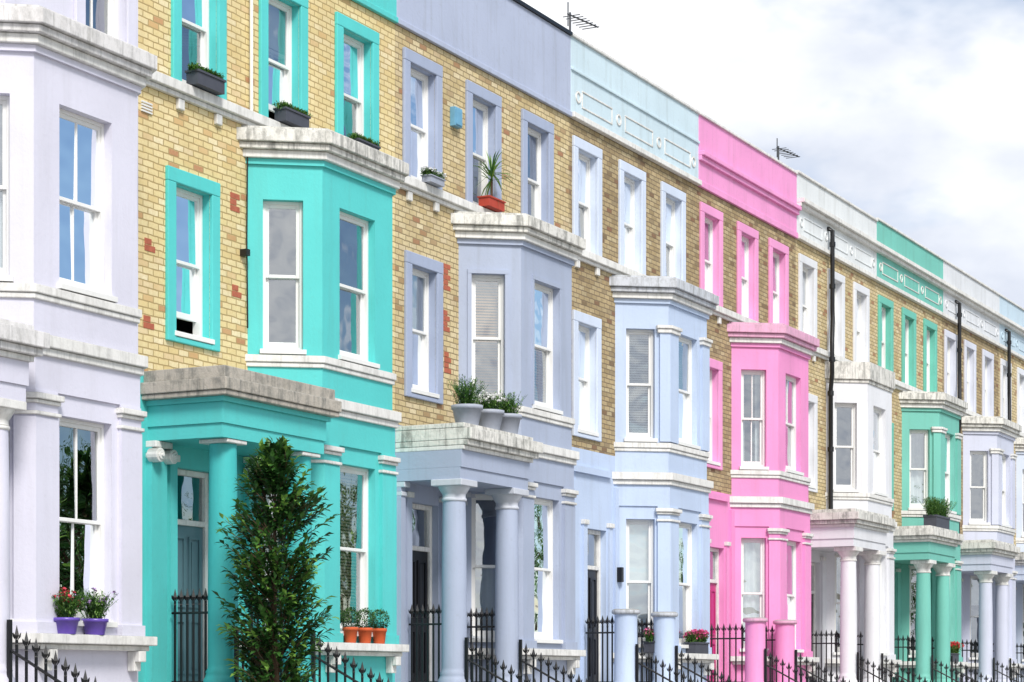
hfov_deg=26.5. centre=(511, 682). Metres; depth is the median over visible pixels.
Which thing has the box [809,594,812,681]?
door
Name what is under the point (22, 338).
weathered cornice
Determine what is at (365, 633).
topiary ball pot
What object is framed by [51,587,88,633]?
flower pot
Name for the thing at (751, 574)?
curtains
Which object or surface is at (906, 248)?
parapet
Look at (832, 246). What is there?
drainpipe
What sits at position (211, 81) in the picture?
window box
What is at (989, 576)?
capitals
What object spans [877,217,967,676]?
trim
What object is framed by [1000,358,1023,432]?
window surround
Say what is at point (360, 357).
sashes
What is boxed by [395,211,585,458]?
weathered cornice
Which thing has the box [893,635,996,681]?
iron railing
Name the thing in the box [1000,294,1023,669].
trim
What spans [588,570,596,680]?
door
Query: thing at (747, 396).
interior
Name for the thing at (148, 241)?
red bricks
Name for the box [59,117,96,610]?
glass
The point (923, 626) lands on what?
columns
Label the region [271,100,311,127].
window box
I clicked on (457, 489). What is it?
capitals
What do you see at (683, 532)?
glass
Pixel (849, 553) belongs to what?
capitals
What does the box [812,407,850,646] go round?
interior
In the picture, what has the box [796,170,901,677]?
trim
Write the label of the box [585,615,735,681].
iron railing
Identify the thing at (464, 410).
zinc plant tub
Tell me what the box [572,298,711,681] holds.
walls
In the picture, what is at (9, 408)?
capitals
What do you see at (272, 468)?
bay laurel tree
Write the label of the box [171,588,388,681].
iron railing
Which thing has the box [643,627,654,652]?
window box
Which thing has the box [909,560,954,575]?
capitals
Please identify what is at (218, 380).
porch roof
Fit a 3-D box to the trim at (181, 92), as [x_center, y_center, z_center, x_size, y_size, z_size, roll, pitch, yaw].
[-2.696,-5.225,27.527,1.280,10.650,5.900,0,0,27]
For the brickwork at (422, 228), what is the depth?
31.70 m
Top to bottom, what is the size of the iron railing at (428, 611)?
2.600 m
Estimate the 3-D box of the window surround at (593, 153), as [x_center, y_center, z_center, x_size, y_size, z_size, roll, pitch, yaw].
[2.030,-6.465,37.527,0.153,4.890,4.750,0,0,27]
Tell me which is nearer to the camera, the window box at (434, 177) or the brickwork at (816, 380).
the window box at (434, 177)
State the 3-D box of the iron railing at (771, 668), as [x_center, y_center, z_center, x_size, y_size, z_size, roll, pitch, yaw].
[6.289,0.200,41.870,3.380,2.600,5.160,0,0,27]
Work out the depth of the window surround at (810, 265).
46.75 m
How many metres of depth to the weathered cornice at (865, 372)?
46.66 m
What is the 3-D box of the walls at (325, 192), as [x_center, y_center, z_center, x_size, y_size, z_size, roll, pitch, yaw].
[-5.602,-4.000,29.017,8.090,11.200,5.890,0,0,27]
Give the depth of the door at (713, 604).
41.26 m
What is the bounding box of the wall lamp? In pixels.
[617,567,623,581]
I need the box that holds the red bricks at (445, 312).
[443,263,450,373]
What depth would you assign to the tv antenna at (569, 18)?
36.63 m
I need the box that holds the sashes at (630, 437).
[578,153,700,647]
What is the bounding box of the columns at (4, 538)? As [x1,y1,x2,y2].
[0,429,14,681]
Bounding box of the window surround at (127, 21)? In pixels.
[0,0,136,46]
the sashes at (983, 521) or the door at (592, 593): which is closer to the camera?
the door at (592, 593)
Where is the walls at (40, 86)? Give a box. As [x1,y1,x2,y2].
[0,0,144,681]
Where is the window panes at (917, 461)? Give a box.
[910,433,923,503]
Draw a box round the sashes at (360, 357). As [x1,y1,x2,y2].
[175,0,379,636]
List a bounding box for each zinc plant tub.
[446,374,485,424]
[476,390,507,429]
[494,390,524,433]
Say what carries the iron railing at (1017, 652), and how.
on the pavement
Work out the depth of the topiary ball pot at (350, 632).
27.52 m
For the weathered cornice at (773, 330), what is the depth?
41.68 m
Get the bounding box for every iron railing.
[7,619,96,681]
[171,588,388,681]
[408,604,587,681]
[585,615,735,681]
[710,624,849,681]
[810,629,930,681]
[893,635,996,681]
[961,639,1023,681]
[1016,644,1023,680]
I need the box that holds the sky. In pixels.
[522,0,1023,307]
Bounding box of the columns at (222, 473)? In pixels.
[203,443,316,681]
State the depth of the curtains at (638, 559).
37.23 m
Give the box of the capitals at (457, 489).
[397,478,528,509]
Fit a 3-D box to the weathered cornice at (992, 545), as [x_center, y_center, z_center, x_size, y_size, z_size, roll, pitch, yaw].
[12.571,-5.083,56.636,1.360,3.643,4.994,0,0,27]
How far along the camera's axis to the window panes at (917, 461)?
51.97 m
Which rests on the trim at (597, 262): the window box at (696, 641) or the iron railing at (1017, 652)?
the window box at (696, 641)
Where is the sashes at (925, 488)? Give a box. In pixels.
[882,307,956,656]
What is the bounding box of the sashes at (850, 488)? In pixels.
[803,267,888,655]
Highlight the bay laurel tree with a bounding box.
[213,435,341,681]
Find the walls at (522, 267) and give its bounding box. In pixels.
[395,238,576,681]
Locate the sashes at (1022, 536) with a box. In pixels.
[1003,368,1023,660]
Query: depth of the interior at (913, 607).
55.01 m
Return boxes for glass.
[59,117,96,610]
[176,0,358,314]
[411,75,548,631]
[579,159,687,638]
[705,223,792,619]
[803,272,878,590]
[882,312,947,501]
[947,344,1003,489]
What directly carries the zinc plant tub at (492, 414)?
on the weathered cornice at (447, 434)
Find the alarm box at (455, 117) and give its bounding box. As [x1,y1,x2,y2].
[450,106,461,128]
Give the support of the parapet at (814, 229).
on the trim at (831, 219)
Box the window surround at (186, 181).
[165,0,378,351]
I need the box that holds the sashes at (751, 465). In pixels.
[705,217,803,652]
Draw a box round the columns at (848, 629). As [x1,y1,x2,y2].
[838,561,881,681]
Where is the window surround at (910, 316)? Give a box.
[878,295,936,510]
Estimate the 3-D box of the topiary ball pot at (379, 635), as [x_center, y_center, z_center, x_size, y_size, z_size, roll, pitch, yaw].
[-1.722,-0.733,28.225,0.307,0.466,0.302,0,0,27]
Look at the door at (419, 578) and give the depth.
31.20 m
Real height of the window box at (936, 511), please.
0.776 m
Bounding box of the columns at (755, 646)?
[744,622,794,681]
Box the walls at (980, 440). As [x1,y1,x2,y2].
[959,431,1016,681]
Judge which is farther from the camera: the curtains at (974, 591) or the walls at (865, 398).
the curtains at (974, 591)
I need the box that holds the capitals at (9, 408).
[0,397,26,430]
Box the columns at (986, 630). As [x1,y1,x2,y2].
[977,583,1009,681]
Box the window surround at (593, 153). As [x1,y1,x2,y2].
[572,135,685,441]
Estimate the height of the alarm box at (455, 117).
0.280 m
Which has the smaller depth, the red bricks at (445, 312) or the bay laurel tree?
the bay laurel tree
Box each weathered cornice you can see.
[0,3,156,356]
[237,125,408,183]
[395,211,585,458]
[609,275,718,616]
[727,322,819,624]
[810,361,894,529]
[893,391,967,544]
[960,416,1021,555]
[1014,437,1023,562]
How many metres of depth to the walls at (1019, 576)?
61.38 m
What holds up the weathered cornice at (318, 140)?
on the trim at (181, 92)
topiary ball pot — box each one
[340,607,361,642]
[354,608,375,642]
[369,608,389,643]
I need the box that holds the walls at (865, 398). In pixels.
[808,382,895,681]
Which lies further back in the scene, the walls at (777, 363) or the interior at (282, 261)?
the walls at (777, 363)
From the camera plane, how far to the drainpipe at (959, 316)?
55.56 m
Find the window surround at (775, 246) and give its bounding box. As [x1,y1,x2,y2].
[699,202,788,469]
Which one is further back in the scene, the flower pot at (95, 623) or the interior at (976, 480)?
the interior at (976, 480)
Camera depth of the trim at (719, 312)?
41.79 m
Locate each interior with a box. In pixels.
[59,0,105,519]
[176,47,358,621]
[412,283,497,564]
[596,336,647,530]
[744,375,754,461]
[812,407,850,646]
[910,569,915,649]
[971,454,982,652]
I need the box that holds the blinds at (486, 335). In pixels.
[475,281,497,393]
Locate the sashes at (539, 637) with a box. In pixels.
[411,68,562,643]
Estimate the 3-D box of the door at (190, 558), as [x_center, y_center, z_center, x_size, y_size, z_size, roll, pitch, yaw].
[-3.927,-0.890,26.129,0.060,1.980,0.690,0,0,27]
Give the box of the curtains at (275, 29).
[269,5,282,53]
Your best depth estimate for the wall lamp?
36.83 m
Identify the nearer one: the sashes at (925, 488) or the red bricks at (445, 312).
the red bricks at (445, 312)
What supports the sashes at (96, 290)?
attached to the walls at (40, 86)
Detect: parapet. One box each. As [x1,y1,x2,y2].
[352,0,397,22]
[395,0,571,116]
[571,37,699,178]
[698,115,801,238]
[797,174,876,275]
[877,221,942,311]
[943,261,999,342]
[1000,297,1023,355]
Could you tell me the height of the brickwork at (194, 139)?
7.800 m
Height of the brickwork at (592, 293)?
7.560 m
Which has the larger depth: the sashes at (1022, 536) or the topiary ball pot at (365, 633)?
the sashes at (1022, 536)
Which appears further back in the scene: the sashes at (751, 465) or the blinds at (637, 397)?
the sashes at (751, 465)
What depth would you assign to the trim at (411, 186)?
31.94 m
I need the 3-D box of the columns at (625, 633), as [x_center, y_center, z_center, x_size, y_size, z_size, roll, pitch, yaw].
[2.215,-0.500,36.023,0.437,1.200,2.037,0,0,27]
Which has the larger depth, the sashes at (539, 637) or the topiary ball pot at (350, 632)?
the sashes at (539, 637)
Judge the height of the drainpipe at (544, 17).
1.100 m
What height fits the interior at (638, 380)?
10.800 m
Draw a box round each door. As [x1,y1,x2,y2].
[178,525,202,680]
[412,551,427,680]
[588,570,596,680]
[710,583,715,681]
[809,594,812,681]
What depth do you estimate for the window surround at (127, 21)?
24.83 m
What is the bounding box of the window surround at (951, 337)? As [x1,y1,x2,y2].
[944,329,993,415]
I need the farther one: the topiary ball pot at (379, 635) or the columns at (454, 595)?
the columns at (454, 595)
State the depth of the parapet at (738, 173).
42.38 m
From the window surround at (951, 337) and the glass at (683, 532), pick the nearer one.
the glass at (683, 532)
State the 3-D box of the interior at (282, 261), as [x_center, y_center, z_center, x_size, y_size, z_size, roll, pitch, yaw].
[-6.087,-3.900,29.265,7.000,10.800,5.870,0,0,27]
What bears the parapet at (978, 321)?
on the trim at (969, 300)
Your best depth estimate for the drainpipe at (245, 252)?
26.98 m
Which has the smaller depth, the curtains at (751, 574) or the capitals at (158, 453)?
the capitals at (158, 453)
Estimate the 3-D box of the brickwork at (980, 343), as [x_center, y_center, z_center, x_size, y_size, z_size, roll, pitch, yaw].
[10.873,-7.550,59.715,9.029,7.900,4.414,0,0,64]
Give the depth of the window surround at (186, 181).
26.46 m
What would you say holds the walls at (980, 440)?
on the ground
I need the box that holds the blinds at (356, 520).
[177,318,358,622]
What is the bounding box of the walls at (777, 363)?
[709,343,812,681]
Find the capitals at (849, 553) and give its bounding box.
[834,546,885,564]
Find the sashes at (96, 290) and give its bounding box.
[0,0,117,627]
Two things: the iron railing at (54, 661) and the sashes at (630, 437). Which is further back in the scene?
the sashes at (630, 437)
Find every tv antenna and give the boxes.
[563,2,598,30]
[772,138,799,159]
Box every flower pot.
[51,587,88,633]
[72,587,118,634]
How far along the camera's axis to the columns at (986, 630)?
54.67 m
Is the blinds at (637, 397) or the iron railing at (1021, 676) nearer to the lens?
the blinds at (637, 397)
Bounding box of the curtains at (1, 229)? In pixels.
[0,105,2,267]
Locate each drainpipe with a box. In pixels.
[240,157,249,327]
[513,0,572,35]
[827,227,835,508]
[955,300,961,533]
[1005,329,1011,420]
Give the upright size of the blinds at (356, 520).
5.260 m
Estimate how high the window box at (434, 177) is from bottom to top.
0.230 m
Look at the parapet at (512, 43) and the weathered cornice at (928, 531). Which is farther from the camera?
the weathered cornice at (928, 531)
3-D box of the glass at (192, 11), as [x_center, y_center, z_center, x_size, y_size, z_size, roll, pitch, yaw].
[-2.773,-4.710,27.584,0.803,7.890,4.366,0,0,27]
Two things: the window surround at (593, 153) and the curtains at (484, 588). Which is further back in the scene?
the window surround at (593, 153)
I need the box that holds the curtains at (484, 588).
[412,275,494,630]
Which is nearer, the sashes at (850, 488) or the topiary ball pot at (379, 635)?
the topiary ball pot at (379, 635)
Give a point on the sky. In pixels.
(911, 112)
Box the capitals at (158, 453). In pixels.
[146,438,319,474]
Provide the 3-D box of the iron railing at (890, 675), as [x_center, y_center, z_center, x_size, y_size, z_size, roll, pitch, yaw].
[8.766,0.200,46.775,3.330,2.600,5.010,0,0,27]
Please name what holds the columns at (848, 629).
on the steps
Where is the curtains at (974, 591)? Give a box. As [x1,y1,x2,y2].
[971,579,978,604]
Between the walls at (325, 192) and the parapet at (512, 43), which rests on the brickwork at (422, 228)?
the parapet at (512, 43)
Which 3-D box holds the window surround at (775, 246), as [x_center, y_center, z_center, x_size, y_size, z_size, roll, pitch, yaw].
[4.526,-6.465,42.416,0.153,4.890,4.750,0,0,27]
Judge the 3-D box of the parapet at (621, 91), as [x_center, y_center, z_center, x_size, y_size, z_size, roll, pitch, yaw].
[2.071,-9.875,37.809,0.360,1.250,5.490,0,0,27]
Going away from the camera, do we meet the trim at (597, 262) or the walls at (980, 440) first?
the trim at (597, 262)
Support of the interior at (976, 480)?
attached to the walls at (980, 440)
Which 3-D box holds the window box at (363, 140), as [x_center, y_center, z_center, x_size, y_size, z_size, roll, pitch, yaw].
[-2.004,-7.239,29.309,0.227,0.279,0.745,0,0,27]
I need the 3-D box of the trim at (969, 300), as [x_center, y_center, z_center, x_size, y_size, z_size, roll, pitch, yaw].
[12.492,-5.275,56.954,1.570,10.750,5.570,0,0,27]
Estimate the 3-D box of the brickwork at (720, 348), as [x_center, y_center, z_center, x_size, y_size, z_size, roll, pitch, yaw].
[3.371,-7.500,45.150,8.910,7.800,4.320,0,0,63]
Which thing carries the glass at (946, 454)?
attached to the trim at (912, 267)
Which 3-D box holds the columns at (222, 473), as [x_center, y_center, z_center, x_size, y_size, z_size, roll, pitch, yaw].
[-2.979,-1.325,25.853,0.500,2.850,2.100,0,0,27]
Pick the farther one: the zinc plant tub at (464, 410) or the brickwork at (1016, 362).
the brickwork at (1016, 362)
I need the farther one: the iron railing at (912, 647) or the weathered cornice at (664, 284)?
the iron railing at (912, 647)
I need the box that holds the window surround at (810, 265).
[798,253,869,492]
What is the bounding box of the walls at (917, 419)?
[892,408,962,681]
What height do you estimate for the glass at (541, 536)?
7.890 m
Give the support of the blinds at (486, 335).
attached to the sashes at (539, 637)
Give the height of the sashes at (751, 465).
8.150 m
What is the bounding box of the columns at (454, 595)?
[438,501,522,681]
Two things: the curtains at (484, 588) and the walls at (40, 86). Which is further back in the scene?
the curtains at (484, 588)
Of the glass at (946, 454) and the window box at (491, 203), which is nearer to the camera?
the window box at (491, 203)
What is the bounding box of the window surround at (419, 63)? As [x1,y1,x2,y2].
[402,47,553,404]
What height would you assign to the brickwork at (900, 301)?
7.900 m
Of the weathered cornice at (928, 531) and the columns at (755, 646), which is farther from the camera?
the weathered cornice at (928, 531)
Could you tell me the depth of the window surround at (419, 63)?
31.36 m
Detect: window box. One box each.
[185,61,225,95]
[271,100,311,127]
[348,132,380,149]
[419,166,446,187]
[474,151,515,211]
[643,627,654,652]
[683,629,710,653]
[921,496,957,528]
[950,641,963,661]
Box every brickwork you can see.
[138,0,394,410]
[395,24,568,425]
[569,117,696,455]
[697,186,795,494]
[796,239,875,509]
[876,282,941,525]
[942,318,998,533]
[999,348,1023,545]
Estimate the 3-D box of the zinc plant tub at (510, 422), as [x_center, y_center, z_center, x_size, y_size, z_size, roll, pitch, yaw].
[-0.090,-3.893,31.275,0.538,0.645,0.552,0,0,27]
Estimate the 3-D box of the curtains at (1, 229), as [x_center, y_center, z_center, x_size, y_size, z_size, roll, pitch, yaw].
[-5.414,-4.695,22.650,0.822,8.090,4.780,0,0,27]
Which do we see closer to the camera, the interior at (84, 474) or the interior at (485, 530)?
the interior at (84, 474)
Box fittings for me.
[141,0,252,114]
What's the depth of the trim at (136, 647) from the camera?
22.79 m
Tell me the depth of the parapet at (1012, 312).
60.93 m
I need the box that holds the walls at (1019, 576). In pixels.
[1014,451,1023,681]
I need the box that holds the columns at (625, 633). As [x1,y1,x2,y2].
[613,614,675,681]
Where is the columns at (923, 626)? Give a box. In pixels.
[915,573,950,681]
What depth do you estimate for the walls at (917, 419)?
51.70 m
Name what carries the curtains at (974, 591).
attached to the sashes at (983, 521)
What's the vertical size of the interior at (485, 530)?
10.800 m
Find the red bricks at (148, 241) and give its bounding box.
[143,192,241,329]
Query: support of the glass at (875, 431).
attached to the trim at (831, 219)
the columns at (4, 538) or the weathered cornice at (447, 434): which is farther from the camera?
the weathered cornice at (447, 434)
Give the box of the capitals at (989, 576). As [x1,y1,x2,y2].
[970,571,1012,585]
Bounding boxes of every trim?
[0,32,156,670]
[146,71,408,678]
[395,176,585,680]
[570,33,718,680]
[698,112,819,681]
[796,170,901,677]
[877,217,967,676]
[942,259,1021,677]
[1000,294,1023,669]
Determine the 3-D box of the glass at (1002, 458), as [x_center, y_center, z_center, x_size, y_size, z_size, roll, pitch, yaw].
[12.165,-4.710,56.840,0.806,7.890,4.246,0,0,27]
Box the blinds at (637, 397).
[629,335,647,431]
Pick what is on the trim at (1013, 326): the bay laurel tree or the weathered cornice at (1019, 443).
the weathered cornice at (1019, 443)
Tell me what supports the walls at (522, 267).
on the pavement
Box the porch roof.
[140,365,341,417]
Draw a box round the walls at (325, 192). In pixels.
[138,158,398,681]
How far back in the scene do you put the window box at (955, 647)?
52.24 m
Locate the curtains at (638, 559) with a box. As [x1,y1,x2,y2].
[629,525,647,637]
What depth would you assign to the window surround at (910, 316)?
51.80 m
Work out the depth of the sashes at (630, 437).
37.14 m
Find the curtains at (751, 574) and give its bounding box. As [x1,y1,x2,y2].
[743,375,759,642]
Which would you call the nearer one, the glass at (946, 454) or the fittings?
the fittings
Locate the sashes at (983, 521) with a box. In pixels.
[947,340,1011,659]
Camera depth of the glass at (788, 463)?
42.85 m
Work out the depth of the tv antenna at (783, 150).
46.05 m

